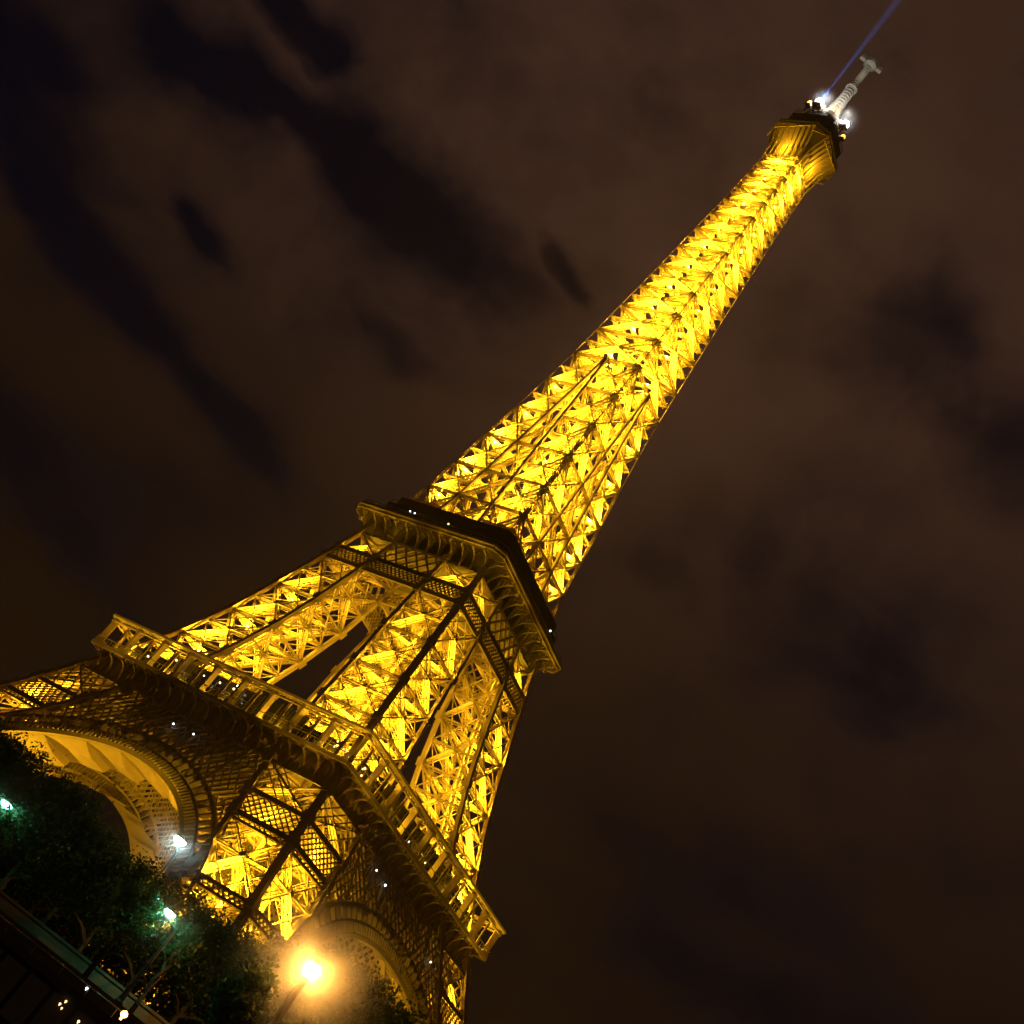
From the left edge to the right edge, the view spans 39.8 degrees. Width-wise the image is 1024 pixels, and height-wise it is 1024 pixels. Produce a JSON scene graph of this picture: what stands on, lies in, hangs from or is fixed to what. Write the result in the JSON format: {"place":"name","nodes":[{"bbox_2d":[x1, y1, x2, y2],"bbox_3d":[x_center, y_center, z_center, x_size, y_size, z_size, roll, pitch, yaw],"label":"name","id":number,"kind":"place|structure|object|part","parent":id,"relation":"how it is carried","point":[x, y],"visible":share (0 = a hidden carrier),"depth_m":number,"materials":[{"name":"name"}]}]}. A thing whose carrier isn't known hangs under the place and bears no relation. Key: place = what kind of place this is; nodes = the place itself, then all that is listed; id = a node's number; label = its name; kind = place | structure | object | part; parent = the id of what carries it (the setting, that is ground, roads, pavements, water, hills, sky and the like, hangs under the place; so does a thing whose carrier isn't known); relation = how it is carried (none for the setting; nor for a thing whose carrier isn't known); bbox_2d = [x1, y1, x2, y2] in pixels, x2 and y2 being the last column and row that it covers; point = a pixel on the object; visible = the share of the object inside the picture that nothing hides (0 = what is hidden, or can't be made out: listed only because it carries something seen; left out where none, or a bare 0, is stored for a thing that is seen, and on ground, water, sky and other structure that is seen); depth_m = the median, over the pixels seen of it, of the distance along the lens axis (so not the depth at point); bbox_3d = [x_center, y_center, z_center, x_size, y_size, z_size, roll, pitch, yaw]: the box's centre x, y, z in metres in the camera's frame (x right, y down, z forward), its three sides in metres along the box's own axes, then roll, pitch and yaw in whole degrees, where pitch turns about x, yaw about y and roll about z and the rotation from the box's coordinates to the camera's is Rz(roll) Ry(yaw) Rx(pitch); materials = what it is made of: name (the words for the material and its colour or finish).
{"place":"outdoors","nodes":[
{"label":"outdoors","id":0,"kind":"place"},
{"bbox_2d":[0,0,1023,1023],"label":"sky","id":1,"kind":"structure","parent":0,"point":[269,269],"materials":[{"name":"brown"}]},
{"label":"ground","id":2,"kind":"structure","parent":0,"visible":0},
{"bbox_2d":[0,799,12,808],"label":"street lamp","id":3,"kind":"object","parent":2,"relation":"on","point":[4,804],"visible":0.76,"depth_m":91.68,"materials":[{"name":"metal"}]},
{"bbox_2d":[0,710,18,786],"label":"quay tree","id":4,"kind":"object","parent":2,"relation":"on","point":[2,734],"visible":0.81,"depth_m":95.61,"materials":[{"name":"green plant"}]},
{"bbox_2d":[0,801,35,862],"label":"quay tree","id":5,"kind":"object","parent":2,"relation":"on","point":[10,823],"visible":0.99,"depth_m":90.31,"materials":[{"name":"green plant"}]},
{"bbox_2d":[0,723,58,830],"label":"quay tree","id":6,"kind":"object","parent":2,"relation":"on","point":[18,772],"visible":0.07,"depth_m":103.23,"materials":[{"name":"green plant"}]},
{"bbox_2d":[0,726,68,839],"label":"quay tree","id":7,"kind":"object","parent":2,"relation":"on","point":[28,768],"visible":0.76,"depth_m":95.66,"materials":[{"name":"green plant"}]},
{"bbox_2d":[0,765,94,889],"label":"quay tree","id":8,"kind":"object","parent":2,"relation":"on","point":[3,864],"visible":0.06,"depth_m":101.64,"materials":[{"name":"green plant"}]},
{"bbox_2d":[0,766,115,890],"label":"quay tree","id":9,"kind":"object","parent":2,"relation":"on","point":[49,832],"visible":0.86,"depth_m":93.14,"materials":[{"name":"green plant"}]},
{"bbox_2d":[0,909,144,1023],"bbox_3d":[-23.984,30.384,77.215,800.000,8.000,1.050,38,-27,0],"label":"quay wall","id":10,"kind":"structure","parent":2,"relation":"on","point":[55,966],"depth_m":78.46,"materials":[{"name":"stone"}]},
{"bbox_2d":[18,819,127,922],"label":"quay tree","id":11,"kind":"object","parent":2,"relation":"on","point":[34,906],"visible":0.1,"depth_m":100.42,"materials":[{"name":"green plant"}]},
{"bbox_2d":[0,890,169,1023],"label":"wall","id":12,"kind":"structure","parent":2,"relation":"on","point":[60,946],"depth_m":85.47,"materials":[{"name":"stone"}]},
{"bbox_2d":[34,817,136,924],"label":"quay tree","id":13,"kind":"object","parent":2,"relation":"on","point":[66,875],"visible":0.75,"depth_m":92.79,"materials":[{"name":"green plant"}]},
{"bbox_2d":[56,847,144,950],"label":"quay tree","id":14,"kind":"object","parent":2,"relation":"on","point":[71,941],"visible":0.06,"depth_m":100.35,"materials":[{"name":"green plant"}]},
{"bbox_2d":[0,851,210,1023],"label":"hedge","id":15,"kind":"object","parent":2,"relation":"on","point":[19,897],"visible":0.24,"depth_m":104.23,"materials":[{"name":"green plant"}]},
{"bbox_2d":[69,845,178,957],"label":"quay tree","id":16,"kind":"object","parent":2,"relation":"on","point":[143,872],"visible":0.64,"depth_m":91.95,"materials":[{"name":"green plant"}]},
{"bbox_2d":[83,875,171,977],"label":"quay tree","id":17,"kind":"object","parent":2,"relation":"on","point":[128,917],"visible":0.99,"depth_m":83.57,"materials":[{"name":"green plant"}]},
{"bbox_2d":[88,835,186,960],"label":"street lamp","id":18,"kind":"object","parent":2,"relation":"on","point":[180,840],"visible":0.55,"depth_m":107.05,"materials":[{"name":"metal"}]},
{"bbox_2d":[115,908,175,1004],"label":"street lamp","id":19,"kind":"object","parent":2,"relation":"on","point":[169,913],"visible":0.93,"depth_m":83.52,"materials":[{"name":"metal"}]},
{"bbox_2d":[128,918,206,1013],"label":"quay tree","id":20,"kind":"object","parent":2,"relation":"on","point":[175,952],"visible":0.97,"depth_m":85.23,"materials":[{"name":"green plant"}]},
{"bbox_2d":[117,876,222,987],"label":"quay tree","id":21,"kind":"object","parent":2,"relation":"on","point":[191,901],"visible":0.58,"depth_m":96.17,"materials":[{"name":"green plant"}]},
{"bbox_2d":[137,901,247,1013],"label":"quay tree","id":22,"kind":"object","parent":2,"relation":"on","point":[155,1002],"visible":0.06,"depth_m":101.40,"materials":[{"name":"green plant"}]},
{"bbox_2d":[153,907,269,1023],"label":"quay tree","id":23,"kind":"object","parent":2,"relation":"on","point":[230,937],"visible":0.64,"depth_m":96.37,"materials":[{"name":"green plant"}]},
{"bbox_2d":[187,926,266,1023],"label":"quay tree","id":24,"kind":"object","parent":2,"relation":"on","point":[197,1015],"visible":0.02,"depth_m":102.06,"materials":[{"name":"green plant"}]},
{"bbox_2d":[199,952,280,1023],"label":"quay tree","id":25,"kind":"object","parent":2,"relation":"on","point":[243,1007],"visible":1,"depth_m":82.15,"materials":[{"name":"green plant"}]},
{"bbox_2d":[202,931,325,1023],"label":"quay tree","id":26,"kind":"object","parent":2,"relation":"on","point":[277,948],"visible":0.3,"depth_m":96.69,"materials":[{"name":"green plant"}]},
{"bbox_2d":[231,939,329,1023],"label":"quay tree","id":27,"kind":"object","parent":2,"relation":"on","point":[307,955],"visible":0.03,"depth_m":103.16,"materials":[{"name":"green plant"}]},
{"bbox_2d":[269,960,319,1023],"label":"street lamp","id":28,"kind":"object","parent":2,"relation":"on","point":[311,970],"visible":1,"depth_m":83.86,"materials":[{"name":"metal"}]},
{"bbox_2d":[255,932,393,1023],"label":"quay tree","id":29,"kind":"object","parent":2,"relation":"on","point":[332,985],"visible":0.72,"depth_m":96.04,"materials":[{"name":"green plant"}]},
{"bbox_2d":[286,943,399,1023],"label":"quay tree","id":30,"kind":"object","parent":2,"relation":"on","point":[357,962],"visible":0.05,"depth_m":104.62,"materials":[{"name":"green plant"}]},
{"bbox_2d":[313,965,423,1023],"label":"quay tree","id":31,"kind":"object","parent":2,"relation":"on","point":[376,994],"visible":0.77,"depth_m":96.64,"materials":[{"name":"green plant"}]},
{"bbox_2d":[341,989,426,1023],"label":"quay tree","id":32,"kind":"object","parent":2,"relation":"on","point":[421,1015],"visible":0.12,"depth_m":104.35,"materials":[{"name":"green plant"}]},
{"bbox_2d":[0,53,883,1023],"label":"iron tower","id":33,"kind":"structure","parent":2,"relation":"on","point":[194,743],"depth_m":287.13,"materials":[{"name":"metal"}]},
{"label":"water","id":34,"kind":"structure","parent":0,"visible":0},
{"bbox_2d":[0,915,127,1023],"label":"river boat","id":35,"kind":"object","parent":34,"relation":"on","point":[33,990],"visible":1,"depth_m":69.46,"materials":[{"name":"metal"}]},
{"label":"window","id":36,"kind":"part","parent":35,"relation":"part of","materials":[{"name":"black glass"}]}
]}

